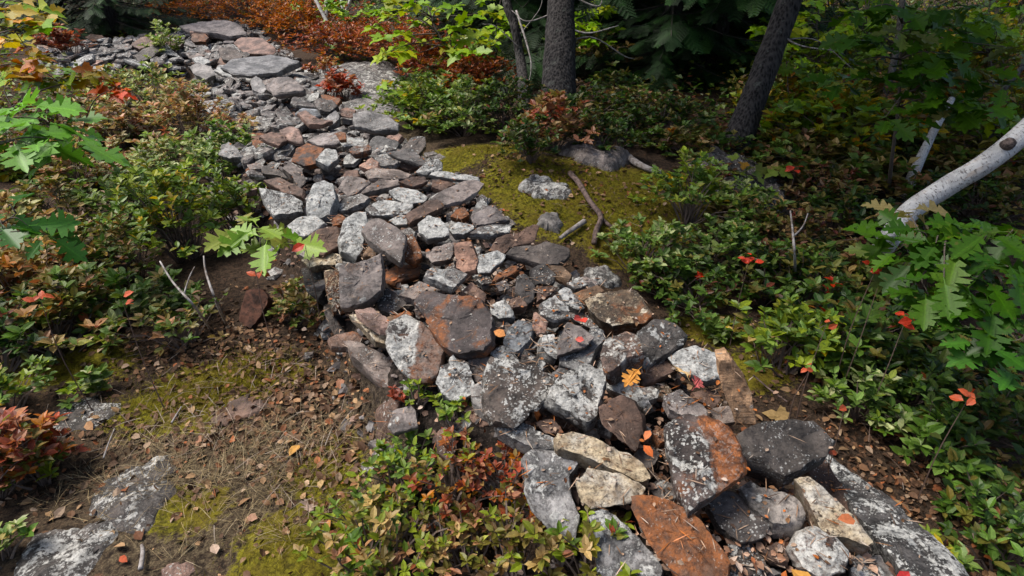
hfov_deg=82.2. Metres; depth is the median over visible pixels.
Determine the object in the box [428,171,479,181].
wall stone
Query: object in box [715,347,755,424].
wall stone
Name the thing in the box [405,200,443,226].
wall stone
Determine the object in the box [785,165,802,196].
red leaved sprig
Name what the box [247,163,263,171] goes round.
wall stone
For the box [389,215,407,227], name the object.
wall stone
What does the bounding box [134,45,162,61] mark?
wall stone
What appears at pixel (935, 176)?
huckleberry shrub
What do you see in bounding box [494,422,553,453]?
wall stone
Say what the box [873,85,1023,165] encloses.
understory bush
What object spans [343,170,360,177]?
wall stone
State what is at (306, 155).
wall stone
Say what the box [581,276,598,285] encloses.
wall stone
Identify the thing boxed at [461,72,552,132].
huckleberry shrub
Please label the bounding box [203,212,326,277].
oak seedling
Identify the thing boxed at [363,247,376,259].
wall stone
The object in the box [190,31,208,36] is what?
wall stone
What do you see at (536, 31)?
spruce tree
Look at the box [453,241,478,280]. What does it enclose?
wall stone
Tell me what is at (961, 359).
oak sapling
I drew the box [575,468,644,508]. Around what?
wall stone
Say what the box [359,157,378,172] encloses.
wall stone
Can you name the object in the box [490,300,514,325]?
wall stone
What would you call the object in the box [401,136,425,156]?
wall stone
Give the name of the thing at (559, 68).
conifer tree
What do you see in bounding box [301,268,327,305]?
wall stone
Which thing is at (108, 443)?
fallen branch
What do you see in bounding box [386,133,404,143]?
wall stone
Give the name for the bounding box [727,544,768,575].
wall stone
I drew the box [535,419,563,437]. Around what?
wall stone
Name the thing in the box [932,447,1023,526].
huckleberry shrub
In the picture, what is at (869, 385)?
huckleberry shrub
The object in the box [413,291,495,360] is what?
wall stone
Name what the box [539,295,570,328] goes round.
wall stone
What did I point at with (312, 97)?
wall stone
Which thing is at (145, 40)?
wall stone
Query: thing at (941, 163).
huckleberry shrub
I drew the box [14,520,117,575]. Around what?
bedrock outcrop
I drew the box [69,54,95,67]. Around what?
wall stone
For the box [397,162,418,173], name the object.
wall stone
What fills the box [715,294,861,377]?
huckleberry shrub
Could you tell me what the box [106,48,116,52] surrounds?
wall stone
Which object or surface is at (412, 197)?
wall stone
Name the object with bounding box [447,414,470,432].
wall stone
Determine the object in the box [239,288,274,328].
stone
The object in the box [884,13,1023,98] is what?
understory bush
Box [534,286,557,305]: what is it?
wall stone
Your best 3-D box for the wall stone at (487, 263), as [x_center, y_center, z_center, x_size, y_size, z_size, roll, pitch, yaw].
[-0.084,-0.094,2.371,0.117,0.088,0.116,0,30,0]
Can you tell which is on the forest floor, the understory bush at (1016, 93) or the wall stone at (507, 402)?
the understory bush at (1016, 93)
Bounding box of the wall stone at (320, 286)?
[310,280,325,290]
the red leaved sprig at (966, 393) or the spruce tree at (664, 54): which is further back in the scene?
the spruce tree at (664, 54)
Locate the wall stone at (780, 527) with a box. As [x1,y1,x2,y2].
[741,487,805,538]
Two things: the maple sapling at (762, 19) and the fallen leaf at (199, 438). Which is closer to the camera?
the fallen leaf at (199, 438)
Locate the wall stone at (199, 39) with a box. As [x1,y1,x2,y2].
[191,33,208,44]
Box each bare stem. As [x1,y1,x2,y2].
[159,261,212,331]
[203,256,227,325]
[790,210,808,274]
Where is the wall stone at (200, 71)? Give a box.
[190,62,215,82]
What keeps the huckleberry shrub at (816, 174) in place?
on the forest floor
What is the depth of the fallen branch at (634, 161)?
3.95 m
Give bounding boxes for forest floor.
[0,0,1023,575]
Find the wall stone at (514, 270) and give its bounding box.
[491,266,519,287]
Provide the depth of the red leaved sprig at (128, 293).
2.08 m
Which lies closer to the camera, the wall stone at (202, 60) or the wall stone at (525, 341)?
the wall stone at (525, 341)
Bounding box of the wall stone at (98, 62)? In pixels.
[92,60,103,65]
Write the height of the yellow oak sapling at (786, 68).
0.778 m
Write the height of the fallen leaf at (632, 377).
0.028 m
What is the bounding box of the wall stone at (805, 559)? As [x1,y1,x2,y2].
[785,526,848,575]
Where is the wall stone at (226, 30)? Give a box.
[179,20,247,40]
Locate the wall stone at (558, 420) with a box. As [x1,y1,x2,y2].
[538,409,578,432]
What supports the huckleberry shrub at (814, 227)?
on the forest floor
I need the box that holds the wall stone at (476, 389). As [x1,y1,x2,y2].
[470,380,486,421]
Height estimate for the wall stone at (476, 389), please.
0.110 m
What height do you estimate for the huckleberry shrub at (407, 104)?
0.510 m
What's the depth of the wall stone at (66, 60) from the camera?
7.26 m
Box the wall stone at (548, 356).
[537,334,557,365]
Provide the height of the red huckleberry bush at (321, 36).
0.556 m
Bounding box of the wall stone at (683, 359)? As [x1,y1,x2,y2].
[668,345,719,386]
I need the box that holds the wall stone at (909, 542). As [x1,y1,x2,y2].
[825,453,968,575]
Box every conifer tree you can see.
[513,0,634,133]
[719,0,852,155]
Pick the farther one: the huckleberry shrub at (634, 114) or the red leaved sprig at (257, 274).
the huckleberry shrub at (634, 114)
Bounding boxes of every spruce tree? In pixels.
[0,0,140,32]
[0,0,206,44]
[113,0,208,24]
[303,0,468,19]
[372,0,600,55]
[378,0,870,99]
[386,0,653,71]
[473,0,949,92]
[533,0,786,91]
[593,0,827,97]
[688,0,869,81]
[890,0,1023,31]
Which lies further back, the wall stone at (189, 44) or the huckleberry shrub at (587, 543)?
the wall stone at (189, 44)
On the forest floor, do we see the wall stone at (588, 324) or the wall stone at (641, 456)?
the wall stone at (641, 456)
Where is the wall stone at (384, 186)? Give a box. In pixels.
[361,179,398,196]
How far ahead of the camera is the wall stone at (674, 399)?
1.69 m
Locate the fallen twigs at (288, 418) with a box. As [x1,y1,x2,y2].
[46,170,999,545]
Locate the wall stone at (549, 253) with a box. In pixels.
[505,242,569,267]
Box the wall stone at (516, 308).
[508,297,527,313]
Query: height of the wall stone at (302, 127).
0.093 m
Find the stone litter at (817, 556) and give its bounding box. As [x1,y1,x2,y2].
[209,82,922,575]
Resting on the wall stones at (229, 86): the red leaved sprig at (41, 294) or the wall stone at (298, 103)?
the wall stone at (298, 103)
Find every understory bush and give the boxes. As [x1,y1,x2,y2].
[0,0,69,33]
[282,0,397,20]
[360,0,470,31]
[396,2,475,26]
[431,28,533,77]
[514,23,643,75]
[727,61,824,108]
[727,64,875,129]
[728,7,816,62]
[744,5,856,66]
[745,122,888,181]
[758,66,957,159]
[778,67,916,134]
[778,141,932,197]
[782,24,888,85]
[803,0,908,19]
[809,0,934,58]
[817,51,955,119]
[838,0,987,18]
[860,0,1022,67]
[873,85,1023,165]
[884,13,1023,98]
[896,0,1023,58]
[903,42,1023,107]
[908,126,1023,187]
[914,0,986,14]
[945,73,1023,136]
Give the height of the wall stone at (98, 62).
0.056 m
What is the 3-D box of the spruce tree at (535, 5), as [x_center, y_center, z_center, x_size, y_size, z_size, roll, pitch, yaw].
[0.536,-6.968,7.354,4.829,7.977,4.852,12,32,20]
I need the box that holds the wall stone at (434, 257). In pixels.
[426,243,453,265]
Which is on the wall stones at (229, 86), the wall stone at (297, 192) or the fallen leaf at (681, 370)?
the wall stone at (297, 192)
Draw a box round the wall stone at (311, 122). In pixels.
[297,111,332,128]
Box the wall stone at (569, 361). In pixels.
[559,327,604,369]
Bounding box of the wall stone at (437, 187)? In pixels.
[432,179,453,192]
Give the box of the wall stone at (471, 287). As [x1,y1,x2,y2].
[459,282,485,302]
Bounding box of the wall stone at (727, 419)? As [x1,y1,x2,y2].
[708,406,734,425]
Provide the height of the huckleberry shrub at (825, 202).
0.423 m
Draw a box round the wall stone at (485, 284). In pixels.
[471,274,492,289]
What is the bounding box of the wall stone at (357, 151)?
[349,144,371,158]
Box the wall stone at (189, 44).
[184,40,197,48]
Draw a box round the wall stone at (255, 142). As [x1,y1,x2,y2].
[241,133,262,147]
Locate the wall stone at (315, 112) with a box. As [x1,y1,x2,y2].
[295,108,321,118]
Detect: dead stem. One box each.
[314,0,341,44]
[324,2,337,31]
[339,0,353,37]
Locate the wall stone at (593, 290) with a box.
[574,285,604,311]
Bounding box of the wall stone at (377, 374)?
[343,341,391,387]
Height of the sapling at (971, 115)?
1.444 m
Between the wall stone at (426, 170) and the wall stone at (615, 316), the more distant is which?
the wall stone at (426, 170)
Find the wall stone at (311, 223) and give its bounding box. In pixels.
[287,215,327,241]
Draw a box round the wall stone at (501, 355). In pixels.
[490,345,519,363]
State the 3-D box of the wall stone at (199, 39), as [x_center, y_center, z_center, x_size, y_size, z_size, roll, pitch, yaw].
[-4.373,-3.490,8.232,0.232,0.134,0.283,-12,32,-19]
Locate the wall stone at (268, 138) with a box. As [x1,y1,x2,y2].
[259,132,286,147]
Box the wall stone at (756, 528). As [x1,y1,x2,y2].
[705,490,770,546]
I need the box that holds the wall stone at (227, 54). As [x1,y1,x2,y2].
[218,47,242,62]
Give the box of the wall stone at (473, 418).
[461,399,488,427]
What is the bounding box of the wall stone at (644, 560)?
[589,509,663,575]
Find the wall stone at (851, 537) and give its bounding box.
[794,476,873,556]
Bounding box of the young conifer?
[489,0,541,112]
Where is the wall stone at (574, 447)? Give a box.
[553,431,649,487]
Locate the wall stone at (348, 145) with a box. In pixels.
[340,137,364,149]
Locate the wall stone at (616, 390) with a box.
[606,378,653,414]
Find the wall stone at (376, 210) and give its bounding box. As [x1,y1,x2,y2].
[365,200,412,219]
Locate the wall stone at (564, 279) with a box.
[548,265,571,285]
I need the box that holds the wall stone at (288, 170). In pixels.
[282,163,305,188]
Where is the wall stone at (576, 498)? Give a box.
[571,467,584,506]
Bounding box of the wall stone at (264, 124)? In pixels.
[250,117,271,131]
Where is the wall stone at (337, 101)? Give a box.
[321,95,341,106]
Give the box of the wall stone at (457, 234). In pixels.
[449,222,473,239]
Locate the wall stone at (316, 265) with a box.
[301,253,343,272]
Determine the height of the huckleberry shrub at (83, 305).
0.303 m
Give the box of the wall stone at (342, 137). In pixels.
[335,132,346,142]
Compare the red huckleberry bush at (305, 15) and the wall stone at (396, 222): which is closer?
the wall stone at (396, 222)
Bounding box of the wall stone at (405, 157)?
[387,148,424,167]
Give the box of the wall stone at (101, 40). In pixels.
[97,38,110,42]
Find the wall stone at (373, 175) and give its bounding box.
[365,168,411,182]
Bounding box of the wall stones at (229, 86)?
[31,18,758,535]
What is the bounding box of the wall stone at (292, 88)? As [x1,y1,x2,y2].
[265,77,306,98]
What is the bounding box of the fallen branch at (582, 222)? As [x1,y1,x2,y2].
[559,219,586,239]
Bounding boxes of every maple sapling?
[0,0,67,82]
[290,0,406,27]
[361,0,502,76]
[376,80,464,129]
[474,0,525,57]
[574,0,625,53]
[728,3,769,56]
[746,0,869,77]
[759,91,848,133]
[809,0,914,78]
[874,116,977,144]
[951,0,1023,85]
[980,91,1023,136]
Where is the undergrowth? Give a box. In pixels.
[0,0,1023,189]
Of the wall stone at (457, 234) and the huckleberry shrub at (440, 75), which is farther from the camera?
the huckleberry shrub at (440, 75)
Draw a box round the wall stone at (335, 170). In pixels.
[321,165,340,175]
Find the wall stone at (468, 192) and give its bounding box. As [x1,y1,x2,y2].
[432,180,483,207]
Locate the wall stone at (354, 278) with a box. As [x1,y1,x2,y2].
[339,253,385,311]
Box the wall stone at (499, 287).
[495,280,509,292]
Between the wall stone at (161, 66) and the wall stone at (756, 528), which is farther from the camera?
the wall stone at (161, 66)
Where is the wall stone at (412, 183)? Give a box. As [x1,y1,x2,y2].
[399,176,427,189]
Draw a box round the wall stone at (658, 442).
[651,429,664,451]
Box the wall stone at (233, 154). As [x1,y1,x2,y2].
[218,142,242,163]
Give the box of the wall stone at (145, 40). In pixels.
[131,35,160,51]
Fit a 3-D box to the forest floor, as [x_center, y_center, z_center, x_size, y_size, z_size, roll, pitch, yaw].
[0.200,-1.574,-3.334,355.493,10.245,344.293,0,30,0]
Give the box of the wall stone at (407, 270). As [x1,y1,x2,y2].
[385,265,420,287]
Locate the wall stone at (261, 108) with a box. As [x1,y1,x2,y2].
[257,104,270,113]
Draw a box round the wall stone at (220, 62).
[217,58,225,66]
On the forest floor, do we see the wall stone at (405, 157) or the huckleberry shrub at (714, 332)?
the huckleberry shrub at (714, 332)
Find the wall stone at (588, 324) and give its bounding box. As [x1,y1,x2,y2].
[569,312,598,330]
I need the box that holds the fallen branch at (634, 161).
[628,153,660,173]
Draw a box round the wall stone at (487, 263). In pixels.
[477,250,504,275]
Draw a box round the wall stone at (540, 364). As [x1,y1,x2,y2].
[520,350,545,371]
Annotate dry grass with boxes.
[19,383,415,573]
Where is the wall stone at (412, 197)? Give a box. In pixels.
[389,187,427,205]
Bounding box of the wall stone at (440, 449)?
[436,427,456,463]
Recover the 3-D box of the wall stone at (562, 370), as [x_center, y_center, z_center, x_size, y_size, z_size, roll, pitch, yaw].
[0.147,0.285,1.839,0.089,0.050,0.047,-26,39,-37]
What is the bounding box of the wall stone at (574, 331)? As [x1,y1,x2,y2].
[556,322,593,358]
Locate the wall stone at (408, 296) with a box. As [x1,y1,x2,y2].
[398,281,444,307]
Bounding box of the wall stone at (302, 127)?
[295,122,307,132]
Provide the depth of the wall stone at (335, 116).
4.61 m
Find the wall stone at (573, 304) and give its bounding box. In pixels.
[558,287,584,314]
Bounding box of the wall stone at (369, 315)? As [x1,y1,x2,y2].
[355,308,389,334]
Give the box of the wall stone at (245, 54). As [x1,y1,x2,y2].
[241,52,249,57]
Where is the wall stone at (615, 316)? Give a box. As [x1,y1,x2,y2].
[585,289,652,336]
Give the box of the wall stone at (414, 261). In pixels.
[404,234,421,267]
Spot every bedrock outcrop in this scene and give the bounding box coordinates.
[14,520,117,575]
[48,395,120,437]
[89,455,179,533]
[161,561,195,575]
[210,393,267,426]
[283,61,412,99]
[342,93,399,116]
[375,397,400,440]
[518,174,571,199]
[537,212,562,233]
[557,140,629,171]
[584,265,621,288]
[820,209,865,236]
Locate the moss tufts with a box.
[4,143,713,575]
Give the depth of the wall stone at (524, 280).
2.18 m
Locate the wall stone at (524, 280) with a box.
[514,274,535,312]
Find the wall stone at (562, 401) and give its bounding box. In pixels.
[543,363,605,432]
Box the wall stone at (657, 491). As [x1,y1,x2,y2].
[647,479,675,501]
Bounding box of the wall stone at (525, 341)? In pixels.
[503,320,535,358]
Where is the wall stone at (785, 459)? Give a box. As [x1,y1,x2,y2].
[736,419,835,487]
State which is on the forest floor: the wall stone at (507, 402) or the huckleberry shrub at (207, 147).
the huckleberry shrub at (207, 147)
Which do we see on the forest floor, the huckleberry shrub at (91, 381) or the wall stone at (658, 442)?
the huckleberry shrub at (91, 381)
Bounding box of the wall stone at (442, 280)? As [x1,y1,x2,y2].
[423,268,466,293]
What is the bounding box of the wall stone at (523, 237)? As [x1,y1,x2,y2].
[490,224,538,254]
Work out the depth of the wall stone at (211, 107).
5.38 m
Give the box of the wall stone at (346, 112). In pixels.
[340,108,356,118]
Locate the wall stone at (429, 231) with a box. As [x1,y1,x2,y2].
[418,216,449,244]
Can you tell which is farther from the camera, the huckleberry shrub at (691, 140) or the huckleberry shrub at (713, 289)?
the huckleberry shrub at (691, 140)
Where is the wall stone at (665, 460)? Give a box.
[660,447,668,467]
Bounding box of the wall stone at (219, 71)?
[214,65,232,77]
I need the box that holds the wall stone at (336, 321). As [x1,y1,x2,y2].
[324,304,345,334]
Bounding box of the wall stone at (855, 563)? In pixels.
[848,555,866,568]
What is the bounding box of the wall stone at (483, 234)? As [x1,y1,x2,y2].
[468,224,510,239]
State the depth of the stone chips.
2.44 m
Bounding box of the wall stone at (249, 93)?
[238,90,254,98]
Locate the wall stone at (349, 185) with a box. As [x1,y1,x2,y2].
[339,176,370,196]
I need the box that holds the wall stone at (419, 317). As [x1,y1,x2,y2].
[414,305,425,321]
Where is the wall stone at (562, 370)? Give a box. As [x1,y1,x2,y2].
[552,368,568,378]
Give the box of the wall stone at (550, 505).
[521,449,579,540]
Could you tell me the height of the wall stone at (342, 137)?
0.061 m
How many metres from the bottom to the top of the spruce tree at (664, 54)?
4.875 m
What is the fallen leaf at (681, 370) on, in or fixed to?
on the stone litter at (817, 556)
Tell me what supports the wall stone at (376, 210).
on the wall stones at (229, 86)
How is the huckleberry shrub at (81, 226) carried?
on the forest floor
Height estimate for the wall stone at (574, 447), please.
0.108 m
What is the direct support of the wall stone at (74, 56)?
on the wall stones at (229, 86)
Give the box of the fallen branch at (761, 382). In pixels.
[753,375,787,401]
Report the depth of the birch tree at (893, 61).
5.01 m
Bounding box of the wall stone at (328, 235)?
[310,226,340,256]
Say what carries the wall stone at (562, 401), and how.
on the forest floor
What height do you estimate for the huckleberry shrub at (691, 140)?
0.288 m
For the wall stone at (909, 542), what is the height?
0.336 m
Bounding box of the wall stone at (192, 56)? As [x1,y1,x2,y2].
[188,53,202,60]
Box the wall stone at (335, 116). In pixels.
[325,110,340,131]
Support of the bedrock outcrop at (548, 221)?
on the forest floor
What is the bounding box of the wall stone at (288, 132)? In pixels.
[279,126,304,145]
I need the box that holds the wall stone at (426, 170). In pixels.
[416,159,442,177]
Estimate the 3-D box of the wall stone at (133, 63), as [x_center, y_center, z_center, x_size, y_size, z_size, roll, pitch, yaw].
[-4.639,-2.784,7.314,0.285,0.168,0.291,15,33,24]
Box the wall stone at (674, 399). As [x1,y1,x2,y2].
[662,389,707,420]
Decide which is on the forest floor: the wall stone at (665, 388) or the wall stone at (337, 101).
the wall stone at (665, 388)
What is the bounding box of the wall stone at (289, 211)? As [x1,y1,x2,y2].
[259,188,303,225]
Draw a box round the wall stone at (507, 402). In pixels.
[481,356,555,428]
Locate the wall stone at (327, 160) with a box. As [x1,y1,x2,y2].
[315,148,338,171]
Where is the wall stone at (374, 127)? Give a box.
[353,111,399,135]
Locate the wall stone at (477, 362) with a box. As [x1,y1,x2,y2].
[467,356,488,383]
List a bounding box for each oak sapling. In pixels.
[0,87,133,179]
[0,193,87,262]
[778,44,832,157]
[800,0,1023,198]
[841,198,1023,357]
[939,314,1023,390]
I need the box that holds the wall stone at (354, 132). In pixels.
[347,130,357,135]
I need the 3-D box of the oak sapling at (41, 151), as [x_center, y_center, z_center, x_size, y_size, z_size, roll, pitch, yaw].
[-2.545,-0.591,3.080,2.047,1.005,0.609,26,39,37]
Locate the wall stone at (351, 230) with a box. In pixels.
[338,212,367,263]
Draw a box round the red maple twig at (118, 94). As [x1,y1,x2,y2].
[79,82,137,141]
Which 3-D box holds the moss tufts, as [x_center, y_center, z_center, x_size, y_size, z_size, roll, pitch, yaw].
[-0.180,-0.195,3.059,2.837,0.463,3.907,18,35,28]
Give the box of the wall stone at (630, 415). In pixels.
[598,395,646,450]
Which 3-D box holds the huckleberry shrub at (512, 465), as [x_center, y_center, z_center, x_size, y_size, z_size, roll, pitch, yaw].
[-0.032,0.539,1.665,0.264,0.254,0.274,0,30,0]
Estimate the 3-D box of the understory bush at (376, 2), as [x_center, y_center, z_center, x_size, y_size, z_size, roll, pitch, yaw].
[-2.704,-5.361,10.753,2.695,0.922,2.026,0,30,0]
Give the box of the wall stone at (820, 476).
[798,460,848,511]
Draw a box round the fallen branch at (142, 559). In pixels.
[138,544,144,570]
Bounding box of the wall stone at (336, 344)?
[327,331,362,352]
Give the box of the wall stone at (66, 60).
[57,58,70,62]
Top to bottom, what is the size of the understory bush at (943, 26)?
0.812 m
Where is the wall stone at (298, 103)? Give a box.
[290,97,315,109]
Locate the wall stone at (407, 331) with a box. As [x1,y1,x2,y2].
[385,314,446,385]
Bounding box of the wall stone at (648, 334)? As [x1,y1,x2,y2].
[636,319,686,372]
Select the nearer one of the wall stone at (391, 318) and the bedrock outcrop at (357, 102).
the wall stone at (391, 318)
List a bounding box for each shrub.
[0,61,123,110]
[0,88,98,136]
[0,118,87,174]
[0,174,115,238]
[0,191,57,253]
[0,235,96,308]
[0,241,55,303]
[0,279,87,373]
[0,353,56,410]
[0,406,88,498]
[0,445,69,489]
[0,514,38,568]
[1,210,132,289]
[7,259,150,334]
[10,288,126,357]
[12,126,132,188]
[31,22,96,54]
[44,204,172,288]
[55,362,112,408]
[67,89,161,148]
[67,165,190,233]
[71,264,203,354]
[75,65,146,106]
[90,54,209,122]
[99,287,229,355]
[100,154,250,269]
[115,127,221,183]
[137,19,184,58]
[143,77,230,152]
[156,118,273,182]
[185,163,265,231]
[196,102,259,134]
[265,276,325,327]
[292,500,446,575]
[301,51,347,74]
[306,476,410,575]
[315,68,363,101]
[345,428,449,522]
[349,453,422,505]
[352,67,475,133]
[365,483,488,575]
[382,68,479,103]
[386,385,405,401]
[400,378,431,414]
[403,426,511,518]
[404,73,520,136]
[414,499,528,575]
[427,392,471,429]
[437,489,517,559]
[455,440,534,521]
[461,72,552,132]
[476,477,535,575]
[492,113,563,163]
[496,510,597,575]
[507,89,600,150]
[541,104,640,150]
[545,505,642,575]
[552,81,637,136]
[576,66,683,110]
[579,106,667,147]
[587,85,691,117]
[590,212,699,283]
[626,247,742,330]
[627,146,749,224]
[628,90,715,136]
[630,120,725,157]
[669,213,784,279]
[670,163,738,191]
[686,146,801,214]
[702,312,742,343]
[708,189,811,239]
[709,175,779,217]
[709,229,817,306]
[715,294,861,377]
[736,240,862,315]
[743,202,866,255]
[774,160,881,209]
[778,284,936,374]
[791,178,881,240]
[792,244,908,306]
[805,357,917,437]
[823,345,1000,438]
[833,197,931,250]
[837,281,987,364]
[862,391,1018,481]
[881,166,981,229]
[890,327,1023,431]
[894,241,1014,303]
[903,360,1023,480]
[904,145,1022,192]
[913,164,1023,222]
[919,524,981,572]
[931,463,1023,549]
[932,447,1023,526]
[932,500,1023,575]
[940,306,1023,381]
[963,172,1023,225]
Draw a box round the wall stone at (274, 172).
[261,165,292,182]
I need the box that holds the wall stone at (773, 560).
[759,542,788,568]
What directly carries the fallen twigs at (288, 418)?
on the forest floor
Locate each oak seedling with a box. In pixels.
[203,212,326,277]
[726,153,792,184]
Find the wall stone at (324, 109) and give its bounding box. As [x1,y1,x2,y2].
[313,98,339,115]
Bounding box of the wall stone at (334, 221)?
[331,214,344,227]
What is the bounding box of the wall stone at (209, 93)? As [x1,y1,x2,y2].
[198,92,212,97]
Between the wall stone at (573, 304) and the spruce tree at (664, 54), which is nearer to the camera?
the wall stone at (573, 304)
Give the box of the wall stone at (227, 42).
[223,41,233,44]
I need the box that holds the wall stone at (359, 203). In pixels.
[338,193,370,214]
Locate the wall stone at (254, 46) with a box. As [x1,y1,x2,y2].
[234,37,276,55]
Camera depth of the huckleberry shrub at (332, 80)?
5.87 m
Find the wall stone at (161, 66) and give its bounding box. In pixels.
[150,63,167,68]
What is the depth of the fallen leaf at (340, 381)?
2.27 m
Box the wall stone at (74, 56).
[67,53,78,58]
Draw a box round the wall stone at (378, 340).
[349,314,385,347]
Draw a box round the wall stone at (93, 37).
[85,34,103,42]
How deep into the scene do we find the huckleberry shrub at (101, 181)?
3.73 m
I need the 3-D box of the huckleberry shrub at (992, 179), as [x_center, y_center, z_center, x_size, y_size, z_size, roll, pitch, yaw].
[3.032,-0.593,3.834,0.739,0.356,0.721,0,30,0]
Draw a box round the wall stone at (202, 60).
[192,57,210,65]
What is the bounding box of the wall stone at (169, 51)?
[158,43,178,56]
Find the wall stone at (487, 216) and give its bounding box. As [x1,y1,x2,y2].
[471,205,506,227]
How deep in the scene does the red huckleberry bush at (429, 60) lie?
6.51 m
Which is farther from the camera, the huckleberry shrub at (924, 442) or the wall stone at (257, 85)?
the wall stone at (257, 85)
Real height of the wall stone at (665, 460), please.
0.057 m
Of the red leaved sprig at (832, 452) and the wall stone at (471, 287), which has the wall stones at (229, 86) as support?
the wall stone at (471, 287)
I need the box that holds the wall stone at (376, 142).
[369,136,401,150]
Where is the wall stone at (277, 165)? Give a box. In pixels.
[268,162,280,168]
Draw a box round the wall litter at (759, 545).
[223,169,893,575]
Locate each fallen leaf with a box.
[84,421,92,429]
[119,555,126,561]
[195,435,201,443]
[210,544,219,553]
[247,513,256,521]
[299,499,316,515]
[336,378,344,388]
[494,329,504,336]
[574,315,580,320]
[576,337,583,341]
[622,368,640,386]
[643,430,651,439]
[643,445,652,456]
[673,365,690,380]
[692,376,704,388]
[762,405,788,420]
[791,569,810,575]
[838,513,854,524]
[897,571,909,575]
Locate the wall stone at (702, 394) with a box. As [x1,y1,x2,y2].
[689,388,720,409]
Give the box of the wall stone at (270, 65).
[220,54,301,78]
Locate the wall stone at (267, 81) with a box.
[262,77,274,85]
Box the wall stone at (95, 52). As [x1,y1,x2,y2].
[90,51,102,58]
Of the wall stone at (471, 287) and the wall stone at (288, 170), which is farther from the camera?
the wall stone at (288, 170)
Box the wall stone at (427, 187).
[418,182,431,191]
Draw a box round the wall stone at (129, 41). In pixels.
[122,39,132,43]
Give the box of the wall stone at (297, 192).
[263,177,305,203]
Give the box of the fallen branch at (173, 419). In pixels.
[171,406,181,422]
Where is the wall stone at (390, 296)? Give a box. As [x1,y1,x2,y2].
[375,287,406,316]
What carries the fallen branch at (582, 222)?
on the forest floor
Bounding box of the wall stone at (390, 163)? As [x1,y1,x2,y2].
[373,154,399,168]
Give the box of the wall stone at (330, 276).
[324,269,340,316]
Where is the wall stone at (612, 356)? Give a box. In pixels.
[600,332,643,384]
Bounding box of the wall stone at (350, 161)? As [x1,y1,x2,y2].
[343,154,361,167]
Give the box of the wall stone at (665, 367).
[640,360,677,387]
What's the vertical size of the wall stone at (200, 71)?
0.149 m
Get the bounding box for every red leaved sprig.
[22,290,92,409]
[122,290,164,408]
[246,270,275,353]
[292,242,320,324]
[729,253,763,345]
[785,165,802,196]
[788,363,812,418]
[796,319,837,417]
[828,450,836,466]
[829,404,846,464]
[837,260,881,374]
[846,290,876,376]
[864,311,914,422]
[917,388,975,499]
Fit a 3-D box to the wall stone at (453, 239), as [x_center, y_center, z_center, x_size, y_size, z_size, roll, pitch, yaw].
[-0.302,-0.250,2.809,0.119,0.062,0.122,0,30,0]
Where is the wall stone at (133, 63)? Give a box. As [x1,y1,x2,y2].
[123,59,151,70]
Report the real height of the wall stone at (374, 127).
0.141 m
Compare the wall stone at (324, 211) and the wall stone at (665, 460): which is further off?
the wall stone at (324, 211)
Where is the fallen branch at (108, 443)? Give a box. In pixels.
[103,428,114,457]
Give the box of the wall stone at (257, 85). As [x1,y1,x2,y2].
[251,76,267,94]
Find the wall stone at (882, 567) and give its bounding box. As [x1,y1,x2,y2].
[849,555,893,575]
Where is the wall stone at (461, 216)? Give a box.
[450,207,468,222]
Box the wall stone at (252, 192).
[244,188,257,197]
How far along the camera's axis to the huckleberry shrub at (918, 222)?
3.52 m
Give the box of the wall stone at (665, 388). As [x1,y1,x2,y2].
[652,382,671,401]
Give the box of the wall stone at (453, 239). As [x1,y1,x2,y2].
[446,226,460,242]
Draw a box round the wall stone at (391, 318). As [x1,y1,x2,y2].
[386,311,413,320]
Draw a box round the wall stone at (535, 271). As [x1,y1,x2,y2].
[529,263,555,286]
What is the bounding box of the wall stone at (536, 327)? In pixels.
[532,312,547,337]
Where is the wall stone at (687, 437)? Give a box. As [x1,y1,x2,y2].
[663,414,746,517]
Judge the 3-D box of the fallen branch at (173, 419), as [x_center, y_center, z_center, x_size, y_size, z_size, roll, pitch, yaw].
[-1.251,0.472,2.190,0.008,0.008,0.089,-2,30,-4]
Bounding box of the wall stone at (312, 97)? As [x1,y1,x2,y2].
[306,92,320,102]
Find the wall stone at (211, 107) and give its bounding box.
[205,99,219,112]
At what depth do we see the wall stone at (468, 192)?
2.99 m
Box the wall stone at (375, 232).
[361,218,406,267]
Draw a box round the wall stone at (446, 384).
[436,355,474,404]
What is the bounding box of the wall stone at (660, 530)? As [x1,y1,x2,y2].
[631,495,731,575]
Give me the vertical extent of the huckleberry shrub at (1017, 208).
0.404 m
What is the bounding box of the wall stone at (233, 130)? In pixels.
[219,118,246,133]
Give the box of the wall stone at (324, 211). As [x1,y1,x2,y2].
[306,180,339,226]
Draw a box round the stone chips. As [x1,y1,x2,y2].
[188,44,849,575]
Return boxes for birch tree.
[865,0,905,136]
[872,118,1023,254]
[895,97,954,204]
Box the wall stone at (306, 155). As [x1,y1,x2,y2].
[291,143,323,169]
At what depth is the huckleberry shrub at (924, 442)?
2.00 m
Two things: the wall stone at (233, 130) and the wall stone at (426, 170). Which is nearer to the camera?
the wall stone at (426, 170)
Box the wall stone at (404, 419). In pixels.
[388,406,417,435]
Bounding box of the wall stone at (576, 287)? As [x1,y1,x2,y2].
[567,277,587,292]
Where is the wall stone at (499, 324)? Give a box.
[495,320,510,343]
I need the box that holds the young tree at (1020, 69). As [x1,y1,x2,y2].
[985,63,1023,149]
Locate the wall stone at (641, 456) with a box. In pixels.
[633,446,660,470]
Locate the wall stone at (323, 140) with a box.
[307,131,348,148]
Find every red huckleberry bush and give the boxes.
[144,0,236,24]
[161,0,290,26]
[211,0,328,32]
[255,0,375,36]
[261,1,347,42]
[274,15,379,60]
[284,10,427,40]
[301,16,421,61]
[331,13,464,67]
[390,37,504,78]
[432,52,516,92]
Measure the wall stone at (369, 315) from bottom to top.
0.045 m

